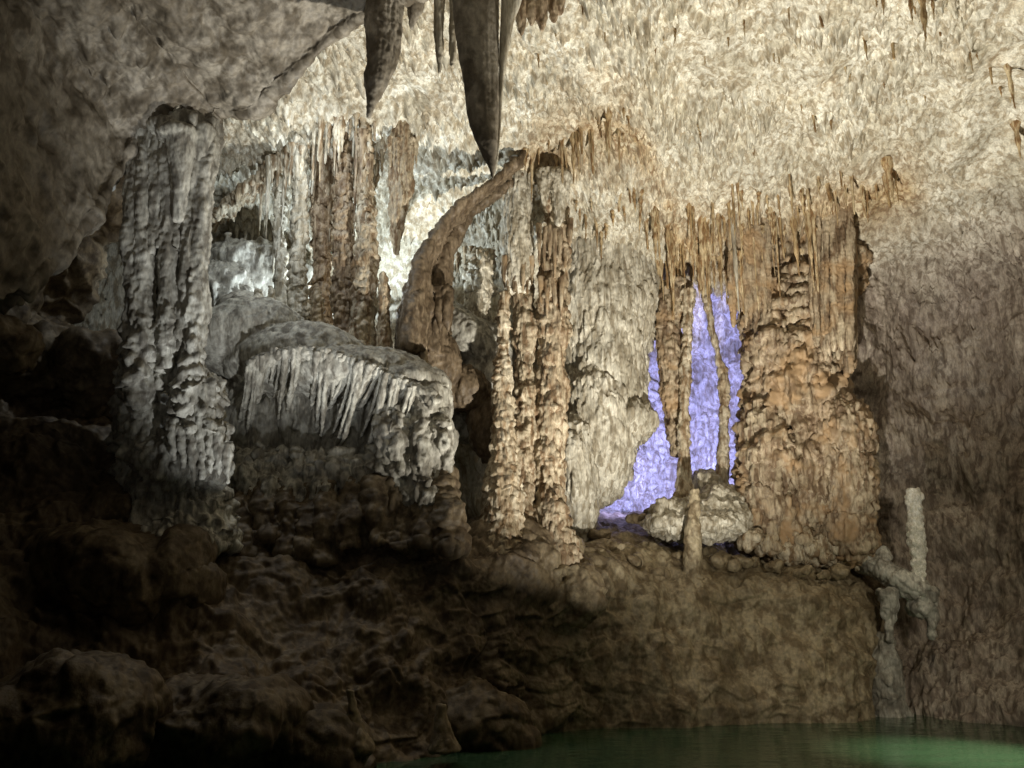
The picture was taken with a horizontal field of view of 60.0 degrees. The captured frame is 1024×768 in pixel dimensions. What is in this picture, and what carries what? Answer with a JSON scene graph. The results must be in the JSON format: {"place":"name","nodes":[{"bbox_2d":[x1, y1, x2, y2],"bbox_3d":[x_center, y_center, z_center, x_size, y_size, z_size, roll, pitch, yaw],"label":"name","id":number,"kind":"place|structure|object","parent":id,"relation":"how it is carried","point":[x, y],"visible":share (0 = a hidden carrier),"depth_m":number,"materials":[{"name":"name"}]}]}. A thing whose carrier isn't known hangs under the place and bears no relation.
{"place":"outdoors","nodes":[
{"label":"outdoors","id":0,"kind":"place"},
{"bbox_2d":[0,395,884,767],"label":"cave floor","id":1,"kind":"structure","parent":0,"point":[396,645],"depth_m":9.86,"materials":[{"name":"stone"}]},
{"bbox_2d":[0,314,44,376],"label":"boulder","id":2,"kind":"object","parent":1,"relation":"on","point":[22,345],"visible":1,"depth_m":8.45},
{"bbox_2d":[0,175,123,420],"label":"rock flank","id":3,"kind":"object","parent":1,"relation":"on","point":[75,367],"visible":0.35,"depth_m":10.16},
{"bbox_2d":[0,648,173,767],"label":"boulder","id":4,"kind":"object","parent":1,"relation":"on","point":[63,708],"visible":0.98,"depth_m":6.47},
{"bbox_2d":[19,518,227,626],"bbox_3d":[-3.820,1.890,8.667,2.001,1.129,1.467,0,-13,0],"label":"boulder","id":5,"kind":"object","parent":1,"relation":"on","point":[127,574],"visible":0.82,"depth_m":8.16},
{"bbox_2d":[104,105,243,557],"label":"cave column","id":6,"kind":"structure","parent":1,"relation":"on","point":[169,444],"depth_m":9.18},
{"bbox_2d":[142,672,314,767],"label":"boulder","id":7,"kind":"object","parent":1,"relation":"on","point":[235,720],"visible":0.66,"depth_m":6.99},
{"bbox_2d":[270,700,373,767],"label":"boulder","id":8,"kind":"object","parent":1,"relation":"on","point":[324,735],"visible":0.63,"depth_m":7.34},
{"bbox_2d":[346,689,374,756],"bbox_3d":[-1.337,2.915,7.633,0.322,0.547,0.324,0,-13,0],"label":"stalagmite","id":9,"kind":"object","parent":8,"relation":"on","point":[364,745],"visible":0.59,"depth_m":7.58,"materials":[{"name":"stone"}]},
{"bbox_2d":[204,289,471,568],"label":"flowstone dome","id":10,"kind":"structure","parent":1,"relation":"on","point":[345,443],"depth_m":10.19,"materials":[{"name":"stone"}]},
{"bbox_2d":[272,172,289,304],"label":"cave column","id":11,"kind":"structure","parent":10,"relation":"on","point":[281,257],"depth_m":12.41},
{"bbox_2d":[272,221,278,274],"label":"stalactite","id":12,"kind":"object","parent":11,"relation":"hanging from","point":[274,239],"visible":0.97,"depth_m":12.48},
{"bbox_2d":[285,134,310,319],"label":"cave column","id":13,"kind":"structure","parent":10,"relation":"on","point":[297,295],"depth_m":11.74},
{"bbox_2d":[287,142,294,185],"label":"stalactite","id":14,"kind":"object","parent":13,"relation":"hanging from","point":[291,145],"visible":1,"depth_m":12.21},
{"bbox_2d":[294,155,301,190],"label":"stalactite","id":15,"kind":"object","parent":13,"relation":"hanging from","point":[297,160],"visible":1,"depth_m":12.11},
{"bbox_2d":[310,287,325,321],"bbox_3d":[-2.427,-0.788,11.164,0.336,0.914,0.338,0,-13,0],"label":"stalagmite","id":16,"kind":"object","parent":10,"relation":"on","point":[318,309],"visible":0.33,"depth_m":11.15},
{"bbox_2d":[307,154,333,324],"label":"cave column","id":17,"kind":"structure","parent":10,"relation":"on","point":[322,270],"depth_m":12.15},
{"bbox_2d":[329,132,354,332],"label":"cave column","id":18,"kind":"structure","parent":10,"relation":"on","point":[342,243],"depth_m":11.62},
{"bbox_2d":[336,116,341,166],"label":"stalactite","id":19,"kind":"object","parent":18,"relation":"hanging from","point":[339,148],"visible":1,"depth_m":11.95},
{"bbox_2d":[347,123,381,345],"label":"cave column","id":20,"kind":"structure","parent":10,"relation":"on","point":[364,268],"depth_m":11.44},
{"bbox_2d":[353,132,358,234],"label":"stalactite","id":21,"kind":"object","parent":20,"relation":"hanging from","point":[355,167],"visible":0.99,"depth_m":11.88},
{"bbox_2d":[357,128,369,187],"bbox_3d":[-2.002,-2.994,11.888,0.153,0.892,0.168,-3,-13,12],"label":"stalactite","id":22,"kind":"object","parent":20,"relation":"hanging from","point":[362,132],"visible":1,"depth_m":11.91},
{"bbox_2d":[366,153,373,180],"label":"stalactite","id":23,"kind":"object","parent":20,"relation":"hanging from","point":[370,162],"visible":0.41,"depth_m":11.89},
{"bbox_2d":[375,271,392,347],"bbox_3d":[-1.599,-0.830,11.179,0.336,1.236,0.330,0,-13,0],"label":"stalagmite","id":24,"kind":"object","parent":10,"relation":"on","point":[383,334],"visible":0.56,"depth_m":11.13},
{"bbox_2d":[427,703,461,755],"bbox_3d":[-0.628,3.220,8.290,0.320,0.446,0.346,0,-13,0],"label":"stalagmite","id":25,"kind":"object","parent":1,"relation":"on","point":[443,741],"visible":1,"depth_m":8.19,"materials":[{"name":"stone"}]},
{"bbox_2d":[444,677,541,751],"bbox_3d":[-0.363,3.604,9.295,1.167,1.014,1.054,11,-17,-38],"label":"boulder","id":26,"kind":"object","parent":1,"relation":"on","point":[484,715],"visible":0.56,"depth_m":9.05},
{"bbox_2d":[479,290,526,553],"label":"cave column","id":27,"kind":"structure","parent":1,"relation":"on","point":[504,494],"depth_m":11.03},
{"bbox_2d":[499,169,539,520],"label":"cave column","id":28,"kind":"structure","parent":1,"relation":"on","point":[517,250],"depth_m":12.06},
{"bbox_2d":[533,155,584,565],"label":"cave column","id":29,"kind":"structure","parent":1,"relation":"on","point":[552,512],"depth_m":11.85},
{"bbox_2d":[553,564,567,577],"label":"rubble stone","id":30,"kind":"object","parent":1,"relation":"on","point":[561,571],"visible":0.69,"depth_m":10.60,"materials":[{"name":"stone"}]},
{"bbox_2d":[547,561,607,628],"bbox_3d":[0.725,2.536,10.681,0.840,0.802,0.570,0,-13,0],"label":"boulder","id":31,"kind":"object","parent":1,"relation":"on","point":[581,602],"visible":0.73,"depth_m":10.49,"materials":[{"name":"stone"}]},
{"bbox_2d":[587,528,611,539],"bbox_3d":[1.182,2.062,12.188,0.380,0.217,0.304,0,-13,0],"label":"rubble stone","id":32,"kind":"object","parent":1,"relation":"on","point":[594,533],"visible":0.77,"depth_m":12.08,"materials":[{"name":"stone"}]},
{"bbox_2d":[564,234,659,541],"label":"flowstone wall","id":33,"kind":"structure","parent":1,"relation":"on","point":[613,420],"depth_m":12.88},
{"bbox_2d":[655,275,691,457],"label":"cave column","id":34,"kind":"structure","parent":33,"relation":"attached to","point":[669,335],"depth_m":13.29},
{"bbox_2d":[625,512,646,524],"bbox_3d":[1.797,1.933,12.752,0.337,0.179,0.211,-6,-14,25],"label":"rubble stone","id":35,"kind":"object","parent":1,"relation":"on","point":[635,518],"visible":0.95,"depth_m":12.69,"materials":[{"name":"stone"}]},
{"bbox_2d":[627,553,644,567],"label":"rubble stone","id":36,"kind":"object","parent":1,"relation":"on","point":[636,560],"visible":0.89,"depth_m":11.56,"materials":[{"name":"stone"}]},
{"bbox_2d":[639,541,658,550],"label":"rubble stone","id":37,"kind":"object","parent":1,"relation":"on","point":[654,546],"visible":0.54,"depth_m":12.18,"materials":[{"name":"stone"}]},
{"bbox_2d":[650,566,670,578],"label":"rubble stone","id":38,"kind":"object","parent":1,"relation":"on","point":[665,572],"visible":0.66,"depth_m":11.55,"materials":[{"name":"stone"}]},
{"bbox_2d":[683,488,702,579],"bbox_3d":[2.372,2.065,11.743,0.310,1.361,0.298,0,-13,0],"label":"stalagmite","id":39,"kind":"object","parent":1,"relation":"on","point":[692,557],"visible":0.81,"depth_m":11.66,"materials":[{"name":"stone"}]},
{"bbox_2d":[640,468,753,545],"bbox_3d":[2.652,1.726,12.636,1.684,1.190,1.520,0,-13,0],"label":"rubble mound","id":40,"kind":"object","parent":1,"relation":"on","point":[726,514],"visible":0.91,"depth_m":12.17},
{"bbox_2d":[672,286,695,497],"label":"cave column","id":41,"kind":"structure","parent":40,"relation":"on","point":[684,486],"depth_m":12.96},
{"bbox_2d":[696,276,730,482],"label":"cave column","id":42,"kind":"structure","parent":40,"relation":"on","point":[722,468],"depth_m":13.42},
{"bbox_2d":[709,554,724,568],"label":"rubble stone","id":43,"kind":"object","parent":1,"relation":"on","point":[717,561],"visible":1,"depth_m":11.83,"materials":[{"name":"stone"}]},
{"bbox_2d":[727,559,741,571],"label":"rubble stone","id":44,"kind":"object","parent":1,"relation":"on","point":[733,565],"visible":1,"depth_m":11.68,"materials":[{"name":"stone"}]},
{"bbox_2d":[731,554,759,568],"bbox_3d":[3.150,2.385,11.905,0.408,0.196,0.272,8,-15,-30],"label":"rubble stone","id":45,"kind":"object","parent":1,"relation":"on","point":[753,562],"visible":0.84,"depth_m":11.82,"materials":[{"name":"stone"}]},
{"bbox_2d":[764,559,784,573],"bbox_3d":[3.522,2.448,11.899,0.268,0.197,0.254,12,-18,-42],"label":"rubble stone","id":46,"kind":"object","parent":1,"relation":"on","point":[775,566],"visible":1,"depth_m":11.83,"materials":[{"name":"stone"}]},
{"bbox_2d":[793,565,813,577],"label":"rubble stone","id":47,"kind":"object","parent":1,"relation":"on","point":[804,571],"visible":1,"depth_m":11.67,"materials":[{"name":"stone"}]},
{"bbox_2d":[726,202,881,570],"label":"cave column","id":48,"kind":"structure","parent":1,"relation":"on","point":[805,472],"depth_m":12.57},
{"bbox_2d":[738,250,744,313],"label":"stalactite","id":49,"kind":"object","parent":48,"relation":"hanging from","point":[741,274],"visible":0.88,"depth_m":12.99},
{"bbox_2d":[816,570,831,579],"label":"rubble stone","id":50,"kind":"object","parent":1,"relation":"on","point":[823,574],"visible":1,"depth_m":11.78,"materials":[{"name":"stone"}]},
{"bbox_2d":[828,563,850,580],"bbox_3d":[4.407,2.520,11.899,0.285,0.235,0.324,0,-13,0],"label":"rubble stone","id":51,"kind":"object","parent":1,"relation":"on","point":[838,571],"visible":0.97,"depth_m":11.81,"materials":[{"name":"stone"}]},
{"bbox_2d":[854,545,939,717],"bbox_3d":[5.058,3.507,11.912,1.058,2.760,1.338,0,-13,0],"label":"rock ledge","id":52,"kind":"object","parent":1,"relation":"attached to","point":[888,685],"visible":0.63,"depth_m":11.51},
{"bbox_2d":[904,487,927,597],"bbox_3d":[5.355,2.095,11.729,0.301,1.468,0.271,0,-13,0],"label":"stalagmite","id":53,"kind":"object","parent":52,"relation":"on","point":[916,542],"visible":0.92,"depth_m":11.68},
{"bbox_2d":[72,0,1023,726],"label":"cave ceiling","id":54,"kind":"structure","parent":0,"point":[936,376],"depth_m":12.15,"materials":[{"name":"stone"}]},
{"bbox_2d":[0,0,427,314],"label":"rock overhang","id":55,"kind":"object","parent":54,"relation":"attached to","point":[88,88],"visible":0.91,"depth_m":8.89,"materials":[{"name":"brown stone"}]},
{"bbox_2d":[211,137,386,248],"bbox_3d":[-3.195,-2.739,12.681,3.823,2.022,0.827,-3,-13,13],"label":"ceiling ledge","id":56,"kind":"object","parent":55,"relation":"attached to","point":[228,208],"visible":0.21,"depth_m":12.84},
{"bbox_2d":[259,164,264,230],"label":"stalactite","id":57,"kind":"object","parent":56,"relation":"hanging from","point":[261,189],"visible":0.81,"depth_m":12.85},
{"bbox_2d":[265,155,270,237],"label":"stalactite","id":58,"kind":"object","parent":56,"relation":"hanging from","point":[268,182],"visible":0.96,"depth_m":12.53},
{"bbox_2d":[281,152,289,225],"bbox_3d":[-3.191,-2.756,12.443,0.129,1.182,0.176,20,-24,-56],"label":"stalactite","id":59,"kind":"object","parent":56,"relation":"hanging from","point":[283,196],"visible":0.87,"depth_m":12.38},
{"bbox_2d":[282,145,289,196],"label":"stalactite","id":60,"kind":"object","parent":56,"relation":"hanging from","point":[285,159],"visible":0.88,"depth_m":12.43},
{"bbox_2d":[313,178,318,268],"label":"stalactite","id":61,"kind":"object","parent":56,"relation":"hanging from","point":[315,217],"visible":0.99,"depth_m":12.19},
{"bbox_2d":[327,159,333,239],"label":"stalactite","id":62,"kind":"object","parent":56,"relation":"hanging from","point":[330,176],"visible":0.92,"depth_m":12.29},
{"bbox_2d":[387,120,416,255],"bbox_3d":[-1.497,-2.655,11.951,0.410,1.964,0.284,0,-13,0],"label":"stalactite","id":63,"kind":"object","parent":56,"relation":"hanging from","point":[401,184],"visible":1,"depth_m":11.88},
{"bbox_2d":[433,0,455,73],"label":"stalactite","id":64,"kind":"object","parent":55,"relation":"hanging from","point":[438,13],"visible":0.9,"depth_m":8.65},
{"bbox_2d":[298,145,307,176],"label":"stalactite","id":65,"kind":"object","parent":54,"relation":"hanging from","point":[302,149],"visible":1,"depth_m":12.16},
{"bbox_2d":[208,236,400,347],"bbox_3d":[-2.978,-0.954,13.408,4.318,2.454,1.508,4,-13,-15],"label":"rock mass","id":66,"kind":"object","parent":54,"relation":"attached to","point":[235,264],"visible":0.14,"depth_m":12.89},
{"bbox_2d":[311,129,316,180],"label":"stalactite","id":67,"kind":"object","parent":54,"relation":"hanging from","point":[314,134],"visible":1,"depth_m":12.09},
{"bbox_2d":[318,116,324,181],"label":"stalactite","id":68,"kind":"object","parent":54,"relation":"hanging from","point":[321,126],"visible":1,"depth_m":12.00},
{"bbox_2d":[324,124,327,163],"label":"stalactite","id":69,"kind":"object","parent":54,"relation":"hanging from","point":[326,147],"visible":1,"depth_m":12.03},
{"bbox_2d":[327,123,332,152],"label":"stalactite","id":70,"kind":"object","parent":54,"relation":"hanging from","point":[330,129],"visible":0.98,"depth_m":12.04},
{"bbox_2d":[332,116,338,170],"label":"stalactite","id":71,"kind":"object","parent":54,"relation":"hanging from","point":[335,128],"visible":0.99,"depth_m":11.97},
{"bbox_2d":[340,115,345,151],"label":"stalactite","id":72,"kind":"object","parent":54,"relation":"hanging from","point":[343,126],"visible":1,"depth_m":11.98},
{"bbox_2d":[363,0,424,117],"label":"stalactite","id":73,"kind":"object","parent":54,"relation":"hanging from","point":[383,22],"visible":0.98,"depth_m":8.79,"materials":[{"name":"grey stone"}]},
{"bbox_2d":[394,137,400,172],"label":"stalactite","id":74,"kind":"object","parent":54,"relation":"hanging from","point":[397,141],"visible":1,"depth_m":11.95},
{"bbox_2d":[394,150,530,463],"bbox_3d":[-0.354,-1.654,12.054,2.444,5.390,1.501,3,-13,-12],"label":"rock arch","id":75,"kind":"object","parent":54,"relation":"attached to","point":[424,313],"visible":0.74,"depth_m":11.64,"materials":[{"name":"stone"}]},
{"bbox_2d":[451,301,516,443],"bbox_3d":[-0.588,-0.218,12.701,1.761,2.110,1.505,0,-13,0],"label":"rock ledge","id":76,"kind":"object","parent":75,"relation":"attached to","point":[474,336],"visible":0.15,"depth_m":12.12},
{"bbox_2d":[461,246,497,322],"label":"cave column","id":77,"kind":"structure","parent":76,"relation":"on","point":[479,290],"depth_m":12.72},
{"bbox_2d":[452,0,521,178],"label":"stalactite","id":78,"kind":"object","parent":54,"relation":"hanging from","point":[482,52],"visible":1,"depth_m":7.98,"materials":[{"name":"grey stone"}]},
{"bbox_2d":[530,153,534,201],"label":"stalactite","id":79,"kind":"object","parent":54,"relation":"hanging from","point":[531,165],"visible":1,"depth_m":12.33},
{"bbox_2d":[516,0,565,35],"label":"stalactite cluster","id":80,"kind":"object","parent":54,"relation":"hanging from","point":[533,11],"visible":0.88,"depth_m":9.15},
{"bbox_2d":[559,138,563,183],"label":"stalactite","id":81,"kind":"object","parent":54,"relation":"hanging from","point":[562,152],"visible":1,"depth_m":12.09},
{"bbox_2d":[569,132,575,183],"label":"stalactite","id":82,"kind":"object","parent":54,"relation":"hanging from","point":[573,147],"visible":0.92,"depth_m":12.01},
{"bbox_2d":[574,131,579,173],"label":"stalactite","id":83,"kind":"object","parent":54,"relation":"hanging from","point":[577,139],"visible":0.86,"depth_m":11.95},
{"bbox_2d":[588,129,594,174],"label":"stalactite","id":84,"kind":"object","parent":54,"relation":"hanging from","point":[591,157],"visible":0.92,"depth_m":11.88},
{"bbox_2d":[604,107,612,165],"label":"stalactite","id":85,"kind":"object","parent":54,"relation":"hanging from","point":[608,115],"visible":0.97,"depth_m":10.98},
{"bbox_2d":[638,189,643,231],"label":"stalactite","id":86,"kind":"object","parent":54,"relation":"hanging from","point":[640,200],"visible":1,"depth_m":12.54},
{"bbox_2d":[649,205,659,262],"bbox_3d":[2.063,-2.142,12.774,0.132,0.886,0.126,12,-17,-41],"label":"stalactite","id":87,"kind":"object","parent":54,"relation":"hanging from","point":[654,213],"visible":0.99,"depth_m":12.78},
{"bbox_2d":[657,215,661,280],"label":"stalactite","id":88,"kind":"object","parent":54,"relation":"hanging from","point":[659,248],"visible":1,"depth_m":12.73},
{"bbox_2d":[665,224,671,290],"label":"stalactite","id":89,"kind":"object","parent":54,"relation":"hanging from","point":[668,240],"visible":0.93,"depth_m":13.18},
{"bbox_2d":[669,230,675,318],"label":"stalactite","id":90,"kind":"object","parent":54,"relation":"hanging from","point":[673,255],"visible":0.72,"depth_m":13.27},
{"bbox_2d":[689,205,693,278],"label":"stalactite","id":91,"kind":"object","parent":54,"relation":"hanging from","point":[690,216],"visible":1,"depth_m":12.68},
{"bbox_2d":[692,206,695,272],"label":"stalactite","id":92,"kind":"object","parent":54,"relation":"hanging from","point":[693,219],"visible":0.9,"depth_m":12.81},
{"bbox_2d":[697,216,704,297],"bbox_3d":[2.777,-1.877,12.949,0.172,1.304,0.156,0,-13,-1],"label":"stalactite","id":93,"kind":"object","parent":54,"relation":"hanging from","point":[700,223],"visible":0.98,"depth_m":12.94},
{"bbox_2d":[703,217,708,309],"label":"stalactite","id":94,"kind":"object","parent":54,"relation":"hanging from","point":[705,252],"visible":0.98,"depth_m":12.91},
{"bbox_2d":[707,255,711,302],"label":"stalactite","id":95,"kind":"object","parent":54,"relation":"hanging from","point":[709,269],"visible":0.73,"depth_m":13.64},
{"bbox_2d":[711,202,714,266],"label":"stalactite","id":96,"kind":"object","parent":54,"relation":"hanging from","point":[712,214],"visible":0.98,"depth_m":12.60},
{"bbox_2d":[715,214,721,265],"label":"stalactite","id":97,"kind":"object","parent":54,"relation":"hanging from","point":[718,220],"visible":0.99,"depth_m":12.94},
{"bbox_2d":[716,254,723,299],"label":"stalactite","id":98,"kind":"object","parent":54,"relation":"hanging from","point":[719,267],"visible":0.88,"depth_m":13.66},
{"bbox_2d":[726,200,731,246],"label":"stalactite","id":99,"kind":"object","parent":54,"relation":"hanging from","point":[728,212],"visible":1,"depth_m":12.68},
{"bbox_2d":[730,213,739,313],"bbox_3d":[3.242,-1.793,12.895,0.136,1.621,0.186,0,-13,-2],"label":"stalactite","id":100,"kind":"object","parent":54,"relation":"hanging from","point":[735,263],"visible":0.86,"depth_m":12.88},
{"bbox_2d":[736,182,742,266],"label":"stalactite","id":101,"kind":"object","parent":54,"relation":"hanging from","point":[737,191],"visible":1,"depth_m":12.33},
{"bbox_2d":[752,226,758,310],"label":"stalactite","id":102,"kind":"object","parent":54,"relation":"hanging from","point":[755,271],"visible":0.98,"depth_m":13.02},
{"bbox_2d":[775,220,780,297],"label":"stalactite","id":103,"kind":"object","parent":54,"relation":"hanging from","point":[776,239],"visible":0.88,"depth_m":13.01},
{"bbox_2d":[777,217,784,258],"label":"stalactite","id":104,"kind":"object","parent":54,"relation":"hanging from","point":[780,229],"visible":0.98,"depth_m":13.01},
{"bbox_2d":[790,216,799,276],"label":"stalactite","id":105,"kind":"object","parent":54,"relation":"hanging from","point":[794,229],"visible":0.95,"depth_m":12.99},
{"bbox_2d":[804,209,814,286],"bbox_3d":[4.316,-1.901,12.829,0.122,1.319,0.176,12,-18,-42],"label":"stalactite","id":106,"kind":"object","parent":54,"relation":"hanging from","point":[808,229],"visible":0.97,"depth_m":12.85},
{"bbox_2d":[811,209,818,291],"bbox_3d":[4.372,-1.942,12.765,0.122,1.300,0.110,-6,-14,25],"label":"stalactite","id":107,"kind":"object","parent":54,"relation":"hanging from","point":[813,221],"visible":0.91,"depth_m":12.76},
{"bbox_2d":[848,175,854,214],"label":"stalactite","id":108,"kind":"object","parent":54,"relation":"hanging from","point":[851,179],"visible":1,"depth_m":12.21},
{"bbox_2d":[860,185,865,218],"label":"stalactite","id":109,"kind":"object","parent":54,"relation":"hanging from","point":[862,189],"visible":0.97,"depth_m":12.44},
{"bbox_2d":[882,173,891,207],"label":"stalactite","id":110,"kind":"object","parent":54,"relation":"hanging from","point":[886,191],"visible":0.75,"depth_m":12.29},
{"bbox_2d":[881,156,893,203],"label":"stalactite","id":111,"kind":"object","parent":54,"relation":"hanging from","point":[887,164],"visible":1,"depth_m":12.17},
{"bbox_2d":[918,0,927,41],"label":"stalactite","id":112,"kind":"object","parent":54,"relation":"hanging from","point":[923,15],"visible":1,"depth_m":8.78},
{"bbox_2d":[1003,63,1015,108],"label":"stalactite","id":113,"kind":"object","parent":54,"relation":"hanging from","point":[1007,67],"visible":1,"depth_m":10.08},
{"bbox_2d":[1009,120,1020,158],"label":"stalactite","id":114,"kind":"object","parent":54,"relation":"hanging from","point":[1015,125],"visible":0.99,"depth_m":11.06},
{"bbox_2d":[374,714,1023,767],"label":"water","id":115,"kind":"structure","parent":0,"point":[918,741],"depth_m":9.11,"materials":[{"name":"green liquid"}]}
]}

